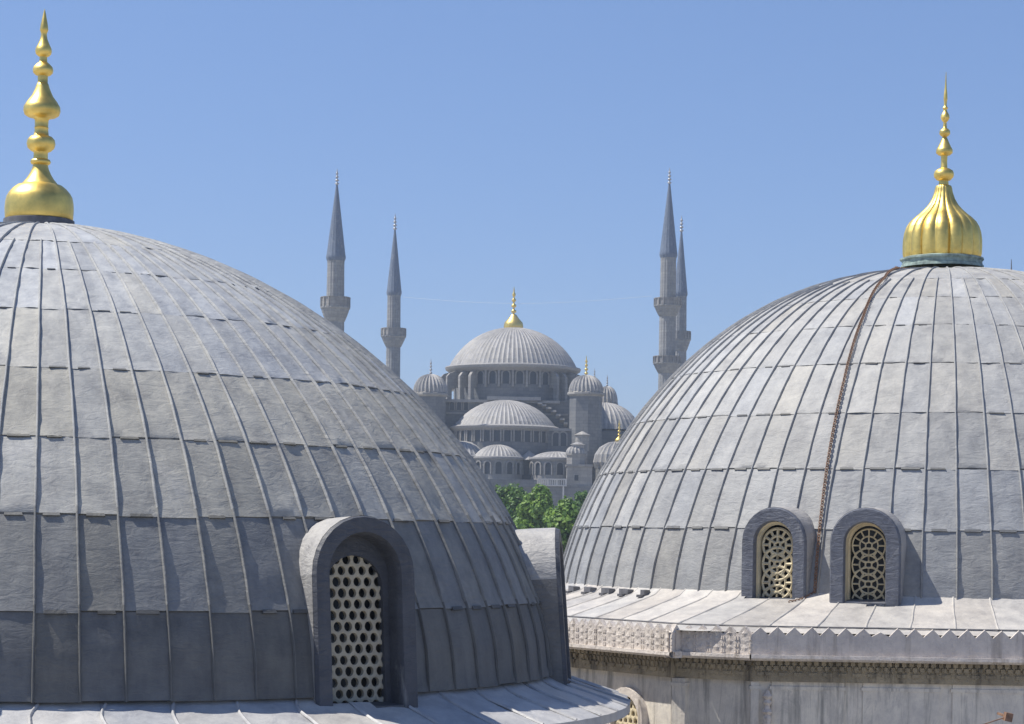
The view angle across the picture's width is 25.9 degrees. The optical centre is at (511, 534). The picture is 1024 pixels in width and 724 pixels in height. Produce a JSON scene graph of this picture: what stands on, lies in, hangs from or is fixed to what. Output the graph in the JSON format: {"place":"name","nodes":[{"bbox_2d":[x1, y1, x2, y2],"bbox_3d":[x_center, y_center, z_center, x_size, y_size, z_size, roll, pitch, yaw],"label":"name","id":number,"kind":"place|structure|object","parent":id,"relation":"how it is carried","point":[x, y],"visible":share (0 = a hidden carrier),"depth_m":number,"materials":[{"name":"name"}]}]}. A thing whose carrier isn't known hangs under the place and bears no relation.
{"place":"outdoors","nodes":[
{"label":"outdoors","id":0,"kind":"place"},
{"bbox_2d":[0,0,1023,416],"label":"sky","id":1,"kind":"structure","parent":0,"point":[528,147],"materials":[{"name":"blue"}]},
{"label":"ground","id":2,"kind":"structure","parent":0,"visible":0},
{"bbox_2d":[0,9,630,723],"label":"domed tomb","id":3,"kind":"object","parent":2,"relation":"on","point":[228,495],"visible":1,"depth_m":24.33,"materials":[{"name":"metal"}]},
{"bbox_2d":[320,170,350,330],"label":"minaret","id":4,"kind":"object","parent":2,"relation":"on","point":[335,305],"visible":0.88,"depth_m":366.79,"materials":[{"name":"stone"}]},
{"bbox_2d":[381,215,405,377],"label":"minaret","id":5,"kind":"object","parent":2,"relation":"on","point":[393,334],"visible":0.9,"depth_m":414.93,"materials":[{"name":"stone"}]},
{"bbox_2d":[495,482,530,521],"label":"tree","id":6,"kind":"object","parent":2,"relation":"on","point":[511,498],"visible":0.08,"depth_m":203.95,"materials":[{"name":"green plant"}]},
{"bbox_2d":[413,289,634,508],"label":"mosque","id":7,"kind":"structure","parent":2,"relation":"on","point":[526,409],"depth_m":371.45,"materials":[{"name":"stone"}]},
{"bbox_2d":[449,402,454,409],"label":"window","id":8,"kind":"structure","parent":7,"relation":"in","point":[451,404],"depth_m":375.93,"materials":[{"name":"grey glass"}]},
{"bbox_2d":[456,430,459,440],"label":"window","id":9,"kind":"structure","parent":7,"relation":"in","point":[457,432],"depth_m":371.64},
{"bbox_2d":[456,402,461,409],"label":"window","id":10,"kind":"structure","parent":7,"relation":"in","point":[458,404],"depth_m":375.93,"materials":[{"name":"grey glass"}]},
{"bbox_2d":[460,430,465,440],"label":"window","id":11,"kind":"structure","parent":7,"relation":"in","point":[462,433],"depth_m":370.19,"materials":[{"name":"grey glass"}]},
{"bbox_2d":[463,402,468,409],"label":"window","id":12,"kind":"structure","parent":7,"relation":"in","point":[465,404],"depth_m":375.93,"materials":[{"name":"grey glass"}]},
{"bbox_2d":[466,429,473,441],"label":"window","id":13,"kind":"structure","parent":7,"relation":"in","point":[469,433],"depth_m":368.93,"materials":[{"name":"grey glass"}]},
{"bbox_2d":[473,429,481,440],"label":"window","id":14,"kind":"structure","parent":7,"relation":"in","point":[477,436],"depth_m":367.85,"materials":[{"name":"grey glass"}]},
{"bbox_2d":[476,460,481,469],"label":"window","id":15,"kind":"structure","parent":7,"relation":"in","point":[479,463],"depth_m":363.56,"materials":[{"name":"grey stone"}]},
{"bbox_2d":[476,370,483,383],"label":"window","id":16,"kind":"structure","parent":7,"relation":"in","point":[480,373],"depth_m":381.29,"materials":[{"name":"grey glass"}]},
{"bbox_2d":[482,429,491,440],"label":"window","id":17,"kind":"structure","parent":7,"relation":"in","point":[486,434],"depth_m":367.04,"materials":[{"name":"grey glass"}]},
{"bbox_2d":[483,460,491,473],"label":"window","id":18,"kind":"structure","parent":7,"relation":"in","point":[487,465],"depth_m":362.85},
{"bbox_2d":[488,370,497,383],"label":"window","id":19,"kind":"structure","parent":7,"relation":"in","point":[492,374],"depth_m":380.18,"materials":[{"name":"grey glass"}]},
{"bbox_2d":[492,429,501,440],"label":"window","id":20,"kind":"structure","parent":7,"relation":"in","point":[496,434],"depth_m":366.59,"materials":[{"name":"grey glass"}]},
{"bbox_2d":[494,460,502,473],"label":"window","id":21,"kind":"structure","parent":7,"relation":"in","point":[498,465],"depth_m":362.50,"materials":[{"name":"grey glass"}]},
{"bbox_2d":[501,370,510,383],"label":"window","id":22,"kind":"structure","parent":7,"relation":"in","point":[505,374],"depth_m":379.71,"materials":[{"name":"grey glass"}]},
{"bbox_2d":[503,429,511,440],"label":"window","id":23,"kind":"structure","parent":7,"relation":"in","point":[507,434],"depth_m":366.59,"materials":[{"name":"grey glass"}]},
{"bbox_2d":[505,460,513,473],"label":"window","id":24,"kind":"structure","parent":7,"relation":"in","point":[509,465],"depth_m":362.94,"materials":[{"name":"grey glass"}]},
{"bbox_2d":[513,429,521,441],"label":"window","id":25,"kind":"structure","parent":7,"relation":"in","point":[517,434],"depth_m":366.77,"materials":[{"name":"grey glass"}]},
{"bbox_2d":[515,461,520,474],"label":"window","id":26,"kind":"structure","parent":7,"relation":"in","point":[517,464],"depth_m":364.10,"materials":[{"name":"grey glass"}]},
{"bbox_2d":[515,370,524,383],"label":"window","id":27,"kind":"structure","parent":7,"relation":"in","point":[519,374],"depth_m":379.71,"materials":[{"name":"grey glass"}]},
{"bbox_2d":[521,461,523,474],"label":"window","id":28,"kind":"structure","parent":7,"relation":"in","point":[522,463],"depth_m":365.25,"materials":[{"name":"grey glass"}]},
{"bbox_2d":[523,430,531,441],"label":"window","id":29,"kind":"structure","parent":7,"relation":"in","point":[527,435],"depth_m":367.40,"materials":[{"name":"grey glass"}]},
{"bbox_2d":[529,461,533,474],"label":"window","id":30,"kind":"structure","parent":7,"relation":"in","point":[531,467],"depth_m":364.99,"materials":[{"name":"grey stone"}]},
{"bbox_2d":[528,371,537,383],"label":"window","id":31,"kind":"structure","parent":7,"relation":"in","point":[532,375],"depth_m":380.18,"materials":[{"name":"grey glass"}]},
{"bbox_2d":[532,430,539,441],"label":"window","id":32,"kind":"structure","parent":7,"relation":"in","point":[535,434],"depth_m":368.34,"materials":[{"name":"grey glass"}]},
{"bbox_2d":[534,461,541,474],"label":"window","id":33,"kind":"structure","parent":7,"relation":"in","point":[538,465],"depth_m":363.21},
{"bbox_2d":[540,430,546,442],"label":"window","id":34,"kind":"structure","parent":7,"relation":"in","point":[543,435],"depth_m":369.56,"materials":[{"name":"grey glass"}]},
{"bbox_2d":[541,371,549,384],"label":"window","id":35,"kind":"structure","parent":7,"relation":"in","point":[545,376],"depth_m":381.29,"materials":[{"name":"grey glass"}]},
{"bbox_2d":[544,461,552,474],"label":"window","id":36,"kind":"structure","parent":7,"relation":"in","point":[548,466],"depth_m":362.24,"materials":[{"name":"grey glass"}]},
{"bbox_2d":[551,431,560,445],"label":"window","id":37,"kind":"structure","parent":7,"relation":"in","point":[555,435],"depth_m":370.28,"materials":[{"name":"grey glass"}]},
{"bbox_2d":[555,461,564,474],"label":"window","id":38,"kind":"structure","parent":7,"relation":"in","point":[559,467],"depth_m":362.06,"materials":[{"name":"grey glass"}]},
{"bbox_2d":[558,431,567,445],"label":"window","id":39,"kind":"structure","parent":7,"relation":"in","point":[564,436],"depth_m":370.28,"materials":[{"name":"grey glass"}]},
{"bbox_2d":[513,483,553,528],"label":"tree","id":40,"kind":"object","parent":2,"relation":"on","point":[533,507],"visible":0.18,"depth_m":188.90,"materials":[{"name":"green plant"}]},
{"bbox_2d":[543,495,578,554],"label":"tree","id":41,"kind":"object","parent":2,"relation":"on","point":[563,517],"visible":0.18,"depth_m":169.08,"materials":[{"name":"green plant"}]},
{"bbox_2d":[574,490,587,511],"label":"tree","id":42,"kind":"object","parent":2,"relation":"on","point":[580,497],"visible":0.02,"depth_m":214.41,"materials":[{"name":"green plant"}]},
{"bbox_2d":[653,168,681,388],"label":"minaret","id":43,"kind":"object","parent":2,"relation":"on","point":[667,306],"visible":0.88,"depth_m":364.87,"materials":[{"name":"stone"}]},
{"bbox_2d":[675,216,690,366],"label":"minaret","id":44,"kind":"object","parent":2,"relation":"on","point":[683,337],"visible":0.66,"depth_m":417.00,"materials":[{"name":"stone"}]},
{"bbox_2d":[563,78,1023,723],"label":"domed tomb","id":45,"kind":"object","parent":2,"relation":"on","point":[691,550],"visible":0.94,"depth_m":34.48,"materials":[{"name":"metal"}]},
{"bbox_2d":[607,687,647,723],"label":"window frame","id":46,"kind":"structure","parent":45,"relation":"in","point":[638,714],"depth_m":33.76,"materials":[{"name":"stone"}]},
{"bbox_2d":[788,266,907,602],"bbox_3d":[5.747,-1.867,36.725,0.355,5.852,6.758,1,0,24],"label":"chain","id":47,"kind":"object","parent":45,"relation":"on","point":[851,350],"visible":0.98,"depth_m":34.86,"materials":[{"name":"metal"}]},
{"bbox_2d":[984,712,1013,723],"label":"wall bracket","id":48,"kind":"object","parent":45,"relation":"attached to","point":[1007,716],"depth_m":31.25,"materials":[{"name":"metal"}]}
]}

